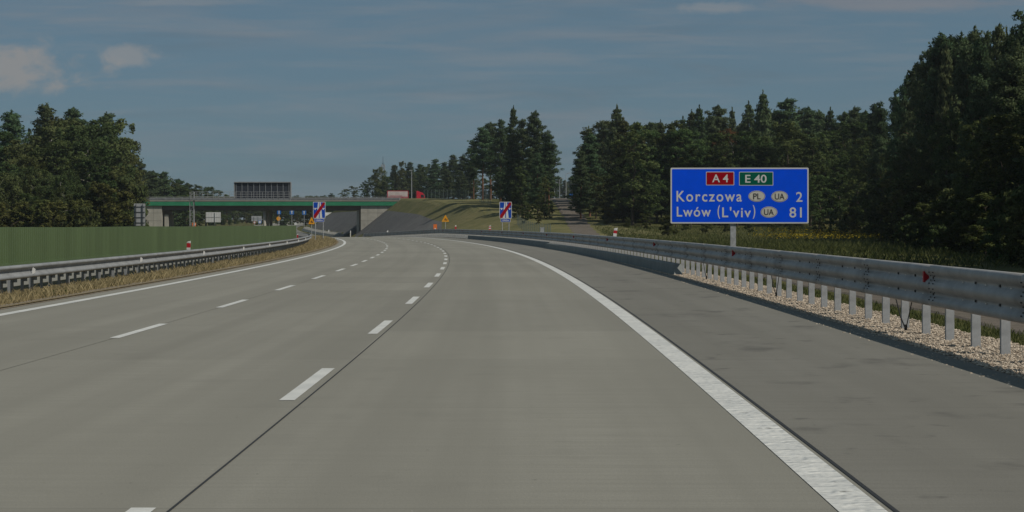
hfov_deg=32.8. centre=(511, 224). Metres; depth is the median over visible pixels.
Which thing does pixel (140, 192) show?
broadleaf tree
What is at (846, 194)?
broadleaf tree
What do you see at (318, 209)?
motorway end sign
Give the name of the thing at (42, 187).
broadleaf tree
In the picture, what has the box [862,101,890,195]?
pine tree
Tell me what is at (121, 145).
birch tree
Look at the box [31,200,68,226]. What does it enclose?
bush
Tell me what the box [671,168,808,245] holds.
direction sign
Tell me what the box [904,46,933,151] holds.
pine tree
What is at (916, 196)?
bush
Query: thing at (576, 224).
track
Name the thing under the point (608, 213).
bush
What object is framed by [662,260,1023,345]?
green grass
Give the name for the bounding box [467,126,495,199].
pine tree
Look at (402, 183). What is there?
pine tree
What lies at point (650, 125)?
pine tree
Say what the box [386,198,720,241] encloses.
grass bank
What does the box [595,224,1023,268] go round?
meadow grass
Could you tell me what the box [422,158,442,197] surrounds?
pine tree
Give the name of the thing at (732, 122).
spruce tree
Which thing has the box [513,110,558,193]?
pine tree
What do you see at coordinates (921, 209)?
bush
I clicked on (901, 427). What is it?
hard shoulder
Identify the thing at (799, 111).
pine tree
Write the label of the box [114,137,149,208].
birch tree
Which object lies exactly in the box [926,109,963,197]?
broadleaf tree
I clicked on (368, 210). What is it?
road bridge
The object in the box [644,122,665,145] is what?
broadleaf tree
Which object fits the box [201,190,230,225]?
broadleaf tree
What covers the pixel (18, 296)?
dry grass
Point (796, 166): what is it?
broadleaf tree
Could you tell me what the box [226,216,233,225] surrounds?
broadleaf tree
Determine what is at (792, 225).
bush
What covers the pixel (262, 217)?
bush
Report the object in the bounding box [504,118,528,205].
pine tree
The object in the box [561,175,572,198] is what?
pine tree
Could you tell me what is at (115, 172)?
broadleaf tree
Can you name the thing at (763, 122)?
spruce tree
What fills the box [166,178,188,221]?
broadleaf tree
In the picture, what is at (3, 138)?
broadleaf tree
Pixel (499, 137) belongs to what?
pine tree
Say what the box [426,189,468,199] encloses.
fence
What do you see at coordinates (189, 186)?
pine tree
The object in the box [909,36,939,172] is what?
pine tree
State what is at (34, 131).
birch tree
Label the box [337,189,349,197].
broadleaf tree
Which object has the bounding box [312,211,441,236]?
slope
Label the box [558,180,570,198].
pine tree
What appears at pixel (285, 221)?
bush
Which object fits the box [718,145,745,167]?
broadleaf tree
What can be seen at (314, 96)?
sky
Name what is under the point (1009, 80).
pine tree
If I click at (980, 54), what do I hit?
pine tree
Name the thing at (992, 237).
bush
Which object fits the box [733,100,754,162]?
spruce tree
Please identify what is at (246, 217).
bush
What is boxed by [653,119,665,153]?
spruce tree
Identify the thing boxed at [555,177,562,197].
pine tree
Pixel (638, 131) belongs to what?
pine tree
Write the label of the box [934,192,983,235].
bush
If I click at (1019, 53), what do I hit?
pine tree
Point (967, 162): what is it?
broadleaf tree
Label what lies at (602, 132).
pine tree
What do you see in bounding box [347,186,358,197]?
broadleaf tree
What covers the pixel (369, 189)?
broadleaf tree
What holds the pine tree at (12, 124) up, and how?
on the ground at (620, 223)
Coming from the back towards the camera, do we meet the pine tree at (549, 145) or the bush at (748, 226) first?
the pine tree at (549, 145)
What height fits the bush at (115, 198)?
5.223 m
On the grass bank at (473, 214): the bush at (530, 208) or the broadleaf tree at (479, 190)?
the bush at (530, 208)
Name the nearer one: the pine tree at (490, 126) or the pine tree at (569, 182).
the pine tree at (490, 126)
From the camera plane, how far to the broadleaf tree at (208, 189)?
419.88 m
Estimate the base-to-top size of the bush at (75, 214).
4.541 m
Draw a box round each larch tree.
[636,140,658,216]
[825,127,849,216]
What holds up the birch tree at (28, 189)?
on the ground at (620, 223)
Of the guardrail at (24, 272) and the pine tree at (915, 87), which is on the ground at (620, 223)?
the pine tree at (915, 87)
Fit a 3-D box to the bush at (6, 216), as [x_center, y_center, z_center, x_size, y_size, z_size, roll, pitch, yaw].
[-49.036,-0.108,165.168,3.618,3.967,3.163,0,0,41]
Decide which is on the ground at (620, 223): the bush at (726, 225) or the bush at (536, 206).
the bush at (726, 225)
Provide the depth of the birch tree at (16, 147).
210.12 m
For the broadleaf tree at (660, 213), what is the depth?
219.18 m
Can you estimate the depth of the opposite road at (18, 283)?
56.70 m
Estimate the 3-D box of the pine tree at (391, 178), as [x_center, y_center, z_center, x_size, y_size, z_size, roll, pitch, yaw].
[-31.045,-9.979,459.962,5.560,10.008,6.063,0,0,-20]
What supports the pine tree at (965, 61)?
on the ground at (620, 223)
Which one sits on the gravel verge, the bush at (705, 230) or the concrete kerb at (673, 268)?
the concrete kerb at (673, 268)
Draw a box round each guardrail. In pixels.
[0,233,310,293]
[364,229,1023,354]
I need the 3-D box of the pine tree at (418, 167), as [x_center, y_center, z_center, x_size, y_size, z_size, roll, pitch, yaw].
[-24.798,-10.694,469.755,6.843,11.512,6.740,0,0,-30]
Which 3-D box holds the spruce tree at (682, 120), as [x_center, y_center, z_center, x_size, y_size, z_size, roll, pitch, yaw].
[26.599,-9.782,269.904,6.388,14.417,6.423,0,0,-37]
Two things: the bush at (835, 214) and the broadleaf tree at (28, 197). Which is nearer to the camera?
the bush at (835, 214)
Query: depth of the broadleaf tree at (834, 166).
219.27 m
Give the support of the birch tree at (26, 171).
on the ground at (620, 223)
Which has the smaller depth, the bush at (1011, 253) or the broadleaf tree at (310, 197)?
the bush at (1011, 253)
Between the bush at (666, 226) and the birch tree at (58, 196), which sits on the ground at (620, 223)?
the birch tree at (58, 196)
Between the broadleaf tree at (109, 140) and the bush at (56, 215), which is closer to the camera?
the bush at (56, 215)
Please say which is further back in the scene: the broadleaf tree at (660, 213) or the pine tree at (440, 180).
the pine tree at (440, 180)
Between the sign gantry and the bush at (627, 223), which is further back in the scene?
the sign gantry
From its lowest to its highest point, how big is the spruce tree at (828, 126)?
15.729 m
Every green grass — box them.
[5,246,319,301]
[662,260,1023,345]
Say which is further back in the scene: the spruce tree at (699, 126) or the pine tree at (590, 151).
the spruce tree at (699, 126)
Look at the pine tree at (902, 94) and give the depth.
173.86 m
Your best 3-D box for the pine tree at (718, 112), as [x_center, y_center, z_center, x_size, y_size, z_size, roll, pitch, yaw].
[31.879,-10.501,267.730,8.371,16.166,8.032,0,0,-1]
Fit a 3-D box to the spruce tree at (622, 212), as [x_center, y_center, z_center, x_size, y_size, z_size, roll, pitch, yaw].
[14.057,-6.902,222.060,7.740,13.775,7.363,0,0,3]
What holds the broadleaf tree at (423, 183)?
on the ground at (620, 223)
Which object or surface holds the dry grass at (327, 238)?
on the median
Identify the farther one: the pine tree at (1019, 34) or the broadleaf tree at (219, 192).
the broadleaf tree at (219, 192)
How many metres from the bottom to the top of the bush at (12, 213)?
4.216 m
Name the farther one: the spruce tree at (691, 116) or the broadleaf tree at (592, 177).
the spruce tree at (691, 116)
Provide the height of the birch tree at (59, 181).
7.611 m
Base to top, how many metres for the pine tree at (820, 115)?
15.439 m
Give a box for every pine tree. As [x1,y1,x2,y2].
[0,110,30,156]
[29,102,57,174]
[63,107,88,127]
[97,111,118,139]
[136,160,153,197]
[146,170,175,213]
[151,171,181,225]
[174,178,200,225]
[183,182,204,225]
[384,168,401,192]
[396,176,410,197]
[401,162,419,197]
[407,173,417,196]
[415,164,426,189]
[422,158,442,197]
[432,162,451,198]
[439,171,454,198]
[441,154,460,198]
[449,171,469,198]
[451,155,476,198]
[460,141,483,198]
[463,165,484,198]
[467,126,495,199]
[470,122,504,199]
[486,119,508,201]
[497,126,508,188]
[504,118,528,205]
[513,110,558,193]
[516,147,535,210]
[522,152,551,212]
[532,136,559,203]
[538,133,564,207]
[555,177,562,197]
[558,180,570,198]
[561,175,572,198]
[562,151,598,218]
[570,133,606,216]
[593,122,611,186]
[628,121,641,151]
[641,121,658,155]
[703,111,720,155]
[706,105,736,151]
[769,97,809,167]
[794,109,807,132]
[796,107,822,146]
[814,109,826,145]
[833,111,851,148]
[842,106,860,163]
[854,110,874,193]
[857,103,888,154]
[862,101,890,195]
[864,135,887,215]
[879,88,901,195]
[886,75,909,233]
[893,65,916,175]
[902,51,925,173]
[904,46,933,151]
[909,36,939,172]
[911,31,964,147]
[917,34,964,172]
[943,40,975,136]
[945,74,995,211]
[950,24,984,109]
[953,30,967,89]
[957,38,990,177]
[963,30,992,121]
[969,23,1006,118]
[972,53,1023,160]
[983,30,1015,117]
[991,9,1023,103]
[998,106,1023,185]
[1008,37,1023,170]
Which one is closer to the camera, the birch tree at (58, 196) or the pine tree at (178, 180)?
the birch tree at (58, 196)
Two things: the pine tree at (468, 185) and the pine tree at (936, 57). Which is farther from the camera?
the pine tree at (468, 185)
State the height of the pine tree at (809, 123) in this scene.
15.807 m
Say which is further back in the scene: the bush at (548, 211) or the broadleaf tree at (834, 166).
the bush at (548, 211)
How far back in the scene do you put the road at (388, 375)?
14.39 m
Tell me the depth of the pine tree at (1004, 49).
131.69 m
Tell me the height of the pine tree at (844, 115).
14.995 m
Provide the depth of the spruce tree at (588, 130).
271.71 m
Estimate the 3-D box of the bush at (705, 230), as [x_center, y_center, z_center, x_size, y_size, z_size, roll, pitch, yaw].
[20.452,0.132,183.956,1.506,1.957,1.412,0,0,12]
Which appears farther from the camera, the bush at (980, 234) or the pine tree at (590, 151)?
the pine tree at (590, 151)
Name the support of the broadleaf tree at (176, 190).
on the ground at (620, 223)
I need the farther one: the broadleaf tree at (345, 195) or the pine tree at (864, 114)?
the broadleaf tree at (345, 195)
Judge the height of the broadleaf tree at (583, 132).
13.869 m
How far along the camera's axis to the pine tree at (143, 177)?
349.61 m
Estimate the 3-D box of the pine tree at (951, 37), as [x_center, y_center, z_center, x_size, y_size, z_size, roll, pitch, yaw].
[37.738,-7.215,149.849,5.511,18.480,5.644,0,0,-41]
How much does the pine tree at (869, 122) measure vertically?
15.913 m
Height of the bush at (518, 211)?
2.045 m
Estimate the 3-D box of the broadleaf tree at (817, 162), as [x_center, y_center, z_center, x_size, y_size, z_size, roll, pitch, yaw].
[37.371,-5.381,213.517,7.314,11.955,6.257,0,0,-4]
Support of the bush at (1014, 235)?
on the ground at (620, 223)
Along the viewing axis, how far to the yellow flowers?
143.23 m
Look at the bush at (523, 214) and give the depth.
221.85 m
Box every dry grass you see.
[0,235,335,305]
[296,235,336,247]
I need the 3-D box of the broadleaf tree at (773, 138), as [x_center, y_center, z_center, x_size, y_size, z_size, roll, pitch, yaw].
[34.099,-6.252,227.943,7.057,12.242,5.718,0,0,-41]
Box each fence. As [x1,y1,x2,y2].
[0,225,296,292]
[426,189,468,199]
[481,189,490,203]
[518,215,550,231]
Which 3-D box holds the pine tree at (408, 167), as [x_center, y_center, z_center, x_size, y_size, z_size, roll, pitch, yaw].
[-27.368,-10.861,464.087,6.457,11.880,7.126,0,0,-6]
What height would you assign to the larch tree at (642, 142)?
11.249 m
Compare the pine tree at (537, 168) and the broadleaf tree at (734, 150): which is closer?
the broadleaf tree at (734, 150)
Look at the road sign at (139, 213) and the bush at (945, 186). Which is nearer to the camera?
the bush at (945, 186)
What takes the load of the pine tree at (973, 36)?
on the ground at (620, 223)
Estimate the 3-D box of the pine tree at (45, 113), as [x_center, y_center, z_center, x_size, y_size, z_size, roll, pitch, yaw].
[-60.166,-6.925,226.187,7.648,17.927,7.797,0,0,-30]
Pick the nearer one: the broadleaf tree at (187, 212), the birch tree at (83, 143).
the birch tree at (83, 143)
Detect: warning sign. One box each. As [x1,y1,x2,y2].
[309,217,314,237]
[442,215,448,228]
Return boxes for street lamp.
[409,170,411,197]
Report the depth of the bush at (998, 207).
83.31 m
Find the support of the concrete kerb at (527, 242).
on the gravel verge
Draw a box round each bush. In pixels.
[0,201,33,226]
[0,203,14,223]
[13,199,54,226]
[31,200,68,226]
[57,198,92,226]
[75,206,101,226]
[79,181,134,226]
[97,196,132,226]
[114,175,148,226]
[221,215,226,224]
[228,211,240,223]
[240,213,252,222]
[255,213,269,224]
[276,212,293,225]
[290,212,301,222]
[297,211,319,224]
[512,204,523,216]
[521,204,536,218]
[521,212,529,221]
[533,199,546,214]
[535,213,543,223]
[544,205,554,218]
[602,206,617,223]
[623,217,630,226]
[637,213,652,228]
[658,214,678,235]
[681,223,693,230]
[698,223,711,232]
[723,223,729,231]
[743,223,754,231]
[767,223,777,231]
[788,223,797,234]
[812,217,825,234]
[825,207,849,236]
[840,211,863,235]
[875,178,936,238]
[890,172,953,240]
[892,221,917,246]
[900,214,919,243]
[903,202,952,242]
[907,222,932,250]
[916,199,962,246]
[921,224,953,250]
[922,177,973,224]
[922,212,946,243]
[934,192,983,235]
[956,192,999,247]
[958,227,982,253]
[964,225,998,255]
[968,180,1016,211]
[975,186,1020,249]
[979,220,1011,261]
[992,184,1023,250]
[996,216,1023,264]
[997,202,1023,266]
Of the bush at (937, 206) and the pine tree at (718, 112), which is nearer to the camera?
the bush at (937, 206)
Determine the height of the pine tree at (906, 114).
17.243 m
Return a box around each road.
[0,221,899,511]
[3,252,248,287]
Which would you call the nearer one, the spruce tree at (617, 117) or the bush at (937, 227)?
the bush at (937, 227)
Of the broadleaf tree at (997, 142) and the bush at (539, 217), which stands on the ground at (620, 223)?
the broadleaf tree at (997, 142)
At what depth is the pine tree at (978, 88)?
127.73 m
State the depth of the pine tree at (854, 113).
249.41 m
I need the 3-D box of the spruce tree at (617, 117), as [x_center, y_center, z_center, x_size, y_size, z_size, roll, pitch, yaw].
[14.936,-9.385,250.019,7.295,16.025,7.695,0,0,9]
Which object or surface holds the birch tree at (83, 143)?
on the ground at (620, 223)
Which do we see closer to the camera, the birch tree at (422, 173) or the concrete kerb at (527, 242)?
the concrete kerb at (527, 242)
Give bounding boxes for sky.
[0,0,1023,219]
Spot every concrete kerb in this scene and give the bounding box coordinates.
[468,235,549,246]
[546,243,681,274]
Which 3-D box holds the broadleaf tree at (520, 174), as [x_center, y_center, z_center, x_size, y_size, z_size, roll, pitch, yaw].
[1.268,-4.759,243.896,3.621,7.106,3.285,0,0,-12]
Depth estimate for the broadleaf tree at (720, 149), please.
215.75 m
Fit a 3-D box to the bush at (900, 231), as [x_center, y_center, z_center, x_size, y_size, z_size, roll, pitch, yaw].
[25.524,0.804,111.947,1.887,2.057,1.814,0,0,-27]
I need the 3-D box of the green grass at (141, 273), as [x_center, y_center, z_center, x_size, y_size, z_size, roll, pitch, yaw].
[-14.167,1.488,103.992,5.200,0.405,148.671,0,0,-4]
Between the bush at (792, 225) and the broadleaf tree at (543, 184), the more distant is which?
the broadleaf tree at (543, 184)
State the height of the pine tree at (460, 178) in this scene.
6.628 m
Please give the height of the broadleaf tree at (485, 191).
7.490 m
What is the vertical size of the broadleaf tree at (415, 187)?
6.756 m
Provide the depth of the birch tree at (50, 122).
225.85 m
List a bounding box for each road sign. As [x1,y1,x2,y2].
[134,204,144,225]
[206,212,220,221]
[251,216,261,225]
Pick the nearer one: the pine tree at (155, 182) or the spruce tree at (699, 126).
the spruce tree at (699, 126)
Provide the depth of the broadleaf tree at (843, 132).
220.66 m
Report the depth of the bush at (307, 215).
480.11 m
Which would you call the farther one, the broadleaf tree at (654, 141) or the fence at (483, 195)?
the fence at (483, 195)
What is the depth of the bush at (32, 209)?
169.76 m
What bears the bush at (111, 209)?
on the ground at (620, 223)
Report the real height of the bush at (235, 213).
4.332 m
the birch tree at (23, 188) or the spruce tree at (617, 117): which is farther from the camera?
the spruce tree at (617, 117)
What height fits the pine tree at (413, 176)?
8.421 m
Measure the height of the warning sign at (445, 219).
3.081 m
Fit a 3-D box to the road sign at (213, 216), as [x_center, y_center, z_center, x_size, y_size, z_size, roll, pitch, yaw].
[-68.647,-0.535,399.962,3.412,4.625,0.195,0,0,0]
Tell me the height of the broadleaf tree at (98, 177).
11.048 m
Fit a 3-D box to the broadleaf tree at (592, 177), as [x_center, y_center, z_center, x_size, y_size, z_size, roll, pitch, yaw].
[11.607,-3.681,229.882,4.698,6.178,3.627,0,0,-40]
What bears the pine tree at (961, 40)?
on the ground at (620, 223)
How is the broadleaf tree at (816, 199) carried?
on the ground at (620, 223)
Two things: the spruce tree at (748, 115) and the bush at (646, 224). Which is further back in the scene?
the spruce tree at (748, 115)
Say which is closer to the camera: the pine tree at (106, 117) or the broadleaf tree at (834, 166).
the broadleaf tree at (834, 166)
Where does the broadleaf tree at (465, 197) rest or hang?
on the ground at (620, 223)
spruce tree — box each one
[499,105,519,204]
[572,126,600,202]
[592,117,646,221]
[597,104,623,209]
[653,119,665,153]
[665,116,690,203]
[686,104,713,162]
[686,109,696,143]
[726,107,736,145]
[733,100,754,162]
[750,89,777,165]
[820,106,835,152]
[922,42,954,198]
[937,94,963,198]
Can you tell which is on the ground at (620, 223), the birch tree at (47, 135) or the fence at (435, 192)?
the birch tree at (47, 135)
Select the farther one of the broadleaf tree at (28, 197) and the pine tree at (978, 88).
the broadleaf tree at (28, 197)
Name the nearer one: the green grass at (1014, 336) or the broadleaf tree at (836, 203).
the green grass at (1014, 336)
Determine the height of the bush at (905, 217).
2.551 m
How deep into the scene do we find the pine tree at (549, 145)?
253.60 m
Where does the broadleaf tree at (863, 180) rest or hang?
on the ground at (620, 223)
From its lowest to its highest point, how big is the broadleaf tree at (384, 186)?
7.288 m
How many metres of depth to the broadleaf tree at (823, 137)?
217.72 m
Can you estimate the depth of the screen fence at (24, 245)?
54.05 m
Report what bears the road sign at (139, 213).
on the ground at (620, 223)
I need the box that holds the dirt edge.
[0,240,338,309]
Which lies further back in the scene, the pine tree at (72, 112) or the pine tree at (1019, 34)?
the pine tree at (72, 112)
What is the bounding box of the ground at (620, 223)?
[133,199,1023,344]
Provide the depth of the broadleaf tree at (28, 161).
203.36 m
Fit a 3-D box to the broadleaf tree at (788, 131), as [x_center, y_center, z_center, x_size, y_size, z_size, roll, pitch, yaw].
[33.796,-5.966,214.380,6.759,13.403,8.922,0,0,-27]
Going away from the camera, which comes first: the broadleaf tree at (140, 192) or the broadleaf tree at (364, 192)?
the broadleaf tree at (140, 192)
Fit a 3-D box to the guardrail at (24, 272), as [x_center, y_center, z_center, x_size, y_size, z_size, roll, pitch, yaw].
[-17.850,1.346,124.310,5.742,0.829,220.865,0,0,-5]
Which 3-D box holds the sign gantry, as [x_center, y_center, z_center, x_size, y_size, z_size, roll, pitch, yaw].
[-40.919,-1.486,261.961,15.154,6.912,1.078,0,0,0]
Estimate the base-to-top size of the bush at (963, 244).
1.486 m
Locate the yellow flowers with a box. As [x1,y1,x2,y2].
[748,227,891,238]
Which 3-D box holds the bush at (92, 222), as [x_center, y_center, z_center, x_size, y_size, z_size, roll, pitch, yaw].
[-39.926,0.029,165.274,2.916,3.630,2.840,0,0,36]
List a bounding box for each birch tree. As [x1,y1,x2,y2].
[0,140,35,182]
[0,166,41,210]
[0,172,34,224]
[0,174,33,226]
[18,117,98,210]
[21,174,63,212]
[21,175,46,222]
[28,125,41,142]
[29,116,97,195]
[29,172,46,192]
[40,169,83,225]
[43,119,138,198]
[49,185,72,226]
[72,181,100,222]
[73,118,147,223]
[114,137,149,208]
[367,167,386,197]
[390,161,406,190]
[417,164,433,194]
[711,128,748,167]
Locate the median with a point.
(26, 286)
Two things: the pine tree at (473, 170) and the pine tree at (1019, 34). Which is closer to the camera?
the pine tree at (1019, 34)
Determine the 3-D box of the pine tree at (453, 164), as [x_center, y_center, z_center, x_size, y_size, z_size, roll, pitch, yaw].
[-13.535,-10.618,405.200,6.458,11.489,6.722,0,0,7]
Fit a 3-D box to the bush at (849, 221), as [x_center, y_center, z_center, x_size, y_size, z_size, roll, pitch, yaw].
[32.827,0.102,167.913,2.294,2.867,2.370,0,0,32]
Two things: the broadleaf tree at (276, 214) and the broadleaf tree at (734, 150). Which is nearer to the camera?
the broadleaf tree at (734, 150)
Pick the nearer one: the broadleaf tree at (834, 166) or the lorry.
the broadleaf tree at (834, 166)
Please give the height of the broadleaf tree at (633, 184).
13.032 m
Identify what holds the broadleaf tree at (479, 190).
on the ground at (620, 223)
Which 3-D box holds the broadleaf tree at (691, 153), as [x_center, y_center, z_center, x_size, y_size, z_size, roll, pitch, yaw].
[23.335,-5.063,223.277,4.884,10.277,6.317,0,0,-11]
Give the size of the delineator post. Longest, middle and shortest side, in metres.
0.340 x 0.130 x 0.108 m
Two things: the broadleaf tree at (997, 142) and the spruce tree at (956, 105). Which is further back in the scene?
the spruce tree at (956, 105)
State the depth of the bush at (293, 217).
530.97 m
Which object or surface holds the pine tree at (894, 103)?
on the ground at (620, 223)
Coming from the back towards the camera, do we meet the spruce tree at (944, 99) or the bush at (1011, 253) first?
the spruce tree at (944, 99)
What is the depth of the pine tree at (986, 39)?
139.57 m
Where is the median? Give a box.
[0,240,337,307]
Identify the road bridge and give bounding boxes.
[144,197,400,232]
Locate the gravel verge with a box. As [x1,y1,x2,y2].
[475,239,1023,377]
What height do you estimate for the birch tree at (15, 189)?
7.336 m
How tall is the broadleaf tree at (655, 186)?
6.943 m
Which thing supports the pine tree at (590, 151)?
on the ground at (620, 223)
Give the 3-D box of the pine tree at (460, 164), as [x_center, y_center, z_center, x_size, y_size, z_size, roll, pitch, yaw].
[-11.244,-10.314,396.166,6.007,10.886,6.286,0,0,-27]
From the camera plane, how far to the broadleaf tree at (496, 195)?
281.98 m
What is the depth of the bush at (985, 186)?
99.83 m
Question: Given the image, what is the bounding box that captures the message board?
[234,182,291,198]
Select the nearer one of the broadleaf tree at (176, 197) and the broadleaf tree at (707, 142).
the broadleaf tree at (707, 142)
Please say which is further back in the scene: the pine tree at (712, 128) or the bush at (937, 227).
the pine tree at (712, 128)
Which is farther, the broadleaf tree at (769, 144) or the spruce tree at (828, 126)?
the spruce tree at (828, 126)
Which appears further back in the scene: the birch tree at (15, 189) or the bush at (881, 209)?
the birch tree at (15, 189)
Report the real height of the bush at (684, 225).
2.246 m
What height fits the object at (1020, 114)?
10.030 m
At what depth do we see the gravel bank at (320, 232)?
351.72 m
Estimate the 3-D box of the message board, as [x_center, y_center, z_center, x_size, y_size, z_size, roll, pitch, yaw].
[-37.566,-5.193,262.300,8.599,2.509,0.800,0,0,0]
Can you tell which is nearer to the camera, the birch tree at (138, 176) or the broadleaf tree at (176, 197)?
the birch tree at (138, 176)
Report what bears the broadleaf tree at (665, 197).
on the ground at (620, 223)
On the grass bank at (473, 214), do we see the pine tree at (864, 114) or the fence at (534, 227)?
the fence at (534, 227)
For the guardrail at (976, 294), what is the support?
on the ground at (620, 223)
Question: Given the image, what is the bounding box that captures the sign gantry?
[189,192,290,225]
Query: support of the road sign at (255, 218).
on the ground at (620, 223)
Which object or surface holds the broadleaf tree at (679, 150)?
on the ground at (620, 223)
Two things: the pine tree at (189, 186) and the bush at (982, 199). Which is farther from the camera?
the pine tree at (189, 186)
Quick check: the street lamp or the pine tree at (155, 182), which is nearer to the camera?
the pine tree at (155, 182)
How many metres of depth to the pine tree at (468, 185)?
379.66 m
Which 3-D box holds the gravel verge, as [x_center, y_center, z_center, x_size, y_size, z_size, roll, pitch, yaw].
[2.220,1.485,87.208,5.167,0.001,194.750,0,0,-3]
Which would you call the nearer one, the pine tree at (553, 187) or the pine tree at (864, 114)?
the pine tree at (864, 114)
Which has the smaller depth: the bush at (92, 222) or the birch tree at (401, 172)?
the bush at (92, 222)
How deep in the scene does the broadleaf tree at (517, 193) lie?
243.68 m
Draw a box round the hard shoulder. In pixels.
[297,223,1023,511]
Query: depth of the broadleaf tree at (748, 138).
215.53 m
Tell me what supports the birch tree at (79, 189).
on the ground at (620, 223)
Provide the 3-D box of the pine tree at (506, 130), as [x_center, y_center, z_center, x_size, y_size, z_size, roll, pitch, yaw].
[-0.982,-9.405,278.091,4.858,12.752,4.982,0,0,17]
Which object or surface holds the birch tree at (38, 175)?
on the ground at (620, 223)
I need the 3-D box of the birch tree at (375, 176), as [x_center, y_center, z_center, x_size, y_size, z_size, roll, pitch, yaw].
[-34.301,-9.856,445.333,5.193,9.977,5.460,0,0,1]
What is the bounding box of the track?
[550,198,1023,334]
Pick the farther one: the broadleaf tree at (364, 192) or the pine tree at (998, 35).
the broadleaf tree at (364, 192)
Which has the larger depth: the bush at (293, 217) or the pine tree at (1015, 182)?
the bush at (293, 217)
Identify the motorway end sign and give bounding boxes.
[313,202,324,238]
[499,202,511,230]
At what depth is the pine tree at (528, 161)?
249.61 m
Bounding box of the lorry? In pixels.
[387,191,424,197]
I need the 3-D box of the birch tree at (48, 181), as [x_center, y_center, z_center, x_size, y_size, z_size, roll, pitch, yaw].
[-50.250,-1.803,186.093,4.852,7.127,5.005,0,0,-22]
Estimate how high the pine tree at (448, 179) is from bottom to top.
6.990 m
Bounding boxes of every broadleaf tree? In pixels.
[0,130,20,174]
[15,155,47,197]
[18,193,42,223]
[27,139,92,193]
[35,185,67,225]
[73,146,116,222]
[99,136,146,194]
[104,166,136,221]
[165,185,182,222]
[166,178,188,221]
[169,186,187,225]
[176,187,201,225]
[192,184,205,225]
[195,186,216,225]
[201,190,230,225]
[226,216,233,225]
[269,211,283,222]
[305,196,316,219]
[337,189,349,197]
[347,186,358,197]
[358,184,369,197]
[360,177,379,197]
[379,176,395,197]
[404,178,422,197]
[415,182,427,197]
[455,180,480,198]
[472,180,484,198]
[477,178,493,198]
[484,179,503,198]
[493,181,501,201]
[508,165,530,209]
[511,190,523,208]
[535,176,554,217]
[572,120,613,168]
[585,173,610,218]
[605,122,659,225]
[618,129,674,221]
[637,154,670,222]
[639,170,665,225]
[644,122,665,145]
[645,128,713,223]
[650,120,697,220]
[661,172,676,226]
[680,145,702,167]
[692,139,713,167]
[693,132,740,224]
[702,154,726,224]
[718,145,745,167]
[729,131,780,223]
[732,136,779,167]
[736,140,778,223]
[754,121,819,226]
[761,131,795,167]
[773,138,808,167]
[784,133,839,225]
[802,132,842,214]
[808,149,841,213]
[809,121,870,203]
[809,175,835,227]
[821,155,851,220]
[839,178,857,232]
[849,160,882,222]
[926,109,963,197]
[955,157,976,185]
[957,114,1023,228]
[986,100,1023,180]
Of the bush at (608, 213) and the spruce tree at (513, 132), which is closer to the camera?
the bush at (608, 213)
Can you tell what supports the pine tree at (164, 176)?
on the ground at (620, 223)
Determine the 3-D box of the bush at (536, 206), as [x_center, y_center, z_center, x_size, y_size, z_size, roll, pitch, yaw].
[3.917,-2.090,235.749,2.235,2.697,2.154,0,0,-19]
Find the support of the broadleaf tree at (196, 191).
on the ground at (620, 223)
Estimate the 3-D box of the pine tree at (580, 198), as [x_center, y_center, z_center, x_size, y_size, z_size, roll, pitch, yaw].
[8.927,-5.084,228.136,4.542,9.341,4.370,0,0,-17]
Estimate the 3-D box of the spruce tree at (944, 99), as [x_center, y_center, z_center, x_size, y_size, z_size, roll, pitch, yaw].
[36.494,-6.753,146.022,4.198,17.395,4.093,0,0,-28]
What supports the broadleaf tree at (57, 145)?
on the ground at (620, 223)
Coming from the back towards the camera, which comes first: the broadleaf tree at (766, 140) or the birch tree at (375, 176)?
the birch tree at (375, 176)
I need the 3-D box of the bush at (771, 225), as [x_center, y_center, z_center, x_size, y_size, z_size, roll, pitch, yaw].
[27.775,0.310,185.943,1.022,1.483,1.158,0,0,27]
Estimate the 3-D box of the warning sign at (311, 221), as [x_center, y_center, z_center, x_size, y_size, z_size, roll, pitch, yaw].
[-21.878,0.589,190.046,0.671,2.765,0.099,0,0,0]
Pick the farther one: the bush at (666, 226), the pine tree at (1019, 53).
the bush at (666, 226)
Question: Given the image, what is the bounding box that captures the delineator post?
[187,241,190,249]
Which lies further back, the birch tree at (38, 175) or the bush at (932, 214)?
the birch tree at (38, 175)
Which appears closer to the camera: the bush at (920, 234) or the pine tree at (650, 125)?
the bush at (920, 234)
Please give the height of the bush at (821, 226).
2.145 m
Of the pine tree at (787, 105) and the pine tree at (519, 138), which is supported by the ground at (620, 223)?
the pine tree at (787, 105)
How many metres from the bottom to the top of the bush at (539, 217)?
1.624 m
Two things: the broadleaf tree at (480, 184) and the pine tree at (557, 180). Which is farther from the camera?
the pine tree at (557, 180)
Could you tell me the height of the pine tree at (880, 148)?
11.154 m
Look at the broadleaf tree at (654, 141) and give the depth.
217.40 m
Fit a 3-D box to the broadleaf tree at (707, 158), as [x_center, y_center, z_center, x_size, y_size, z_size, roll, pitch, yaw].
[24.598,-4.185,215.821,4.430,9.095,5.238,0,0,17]
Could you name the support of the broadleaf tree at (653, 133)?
on the ground at (620, 223)

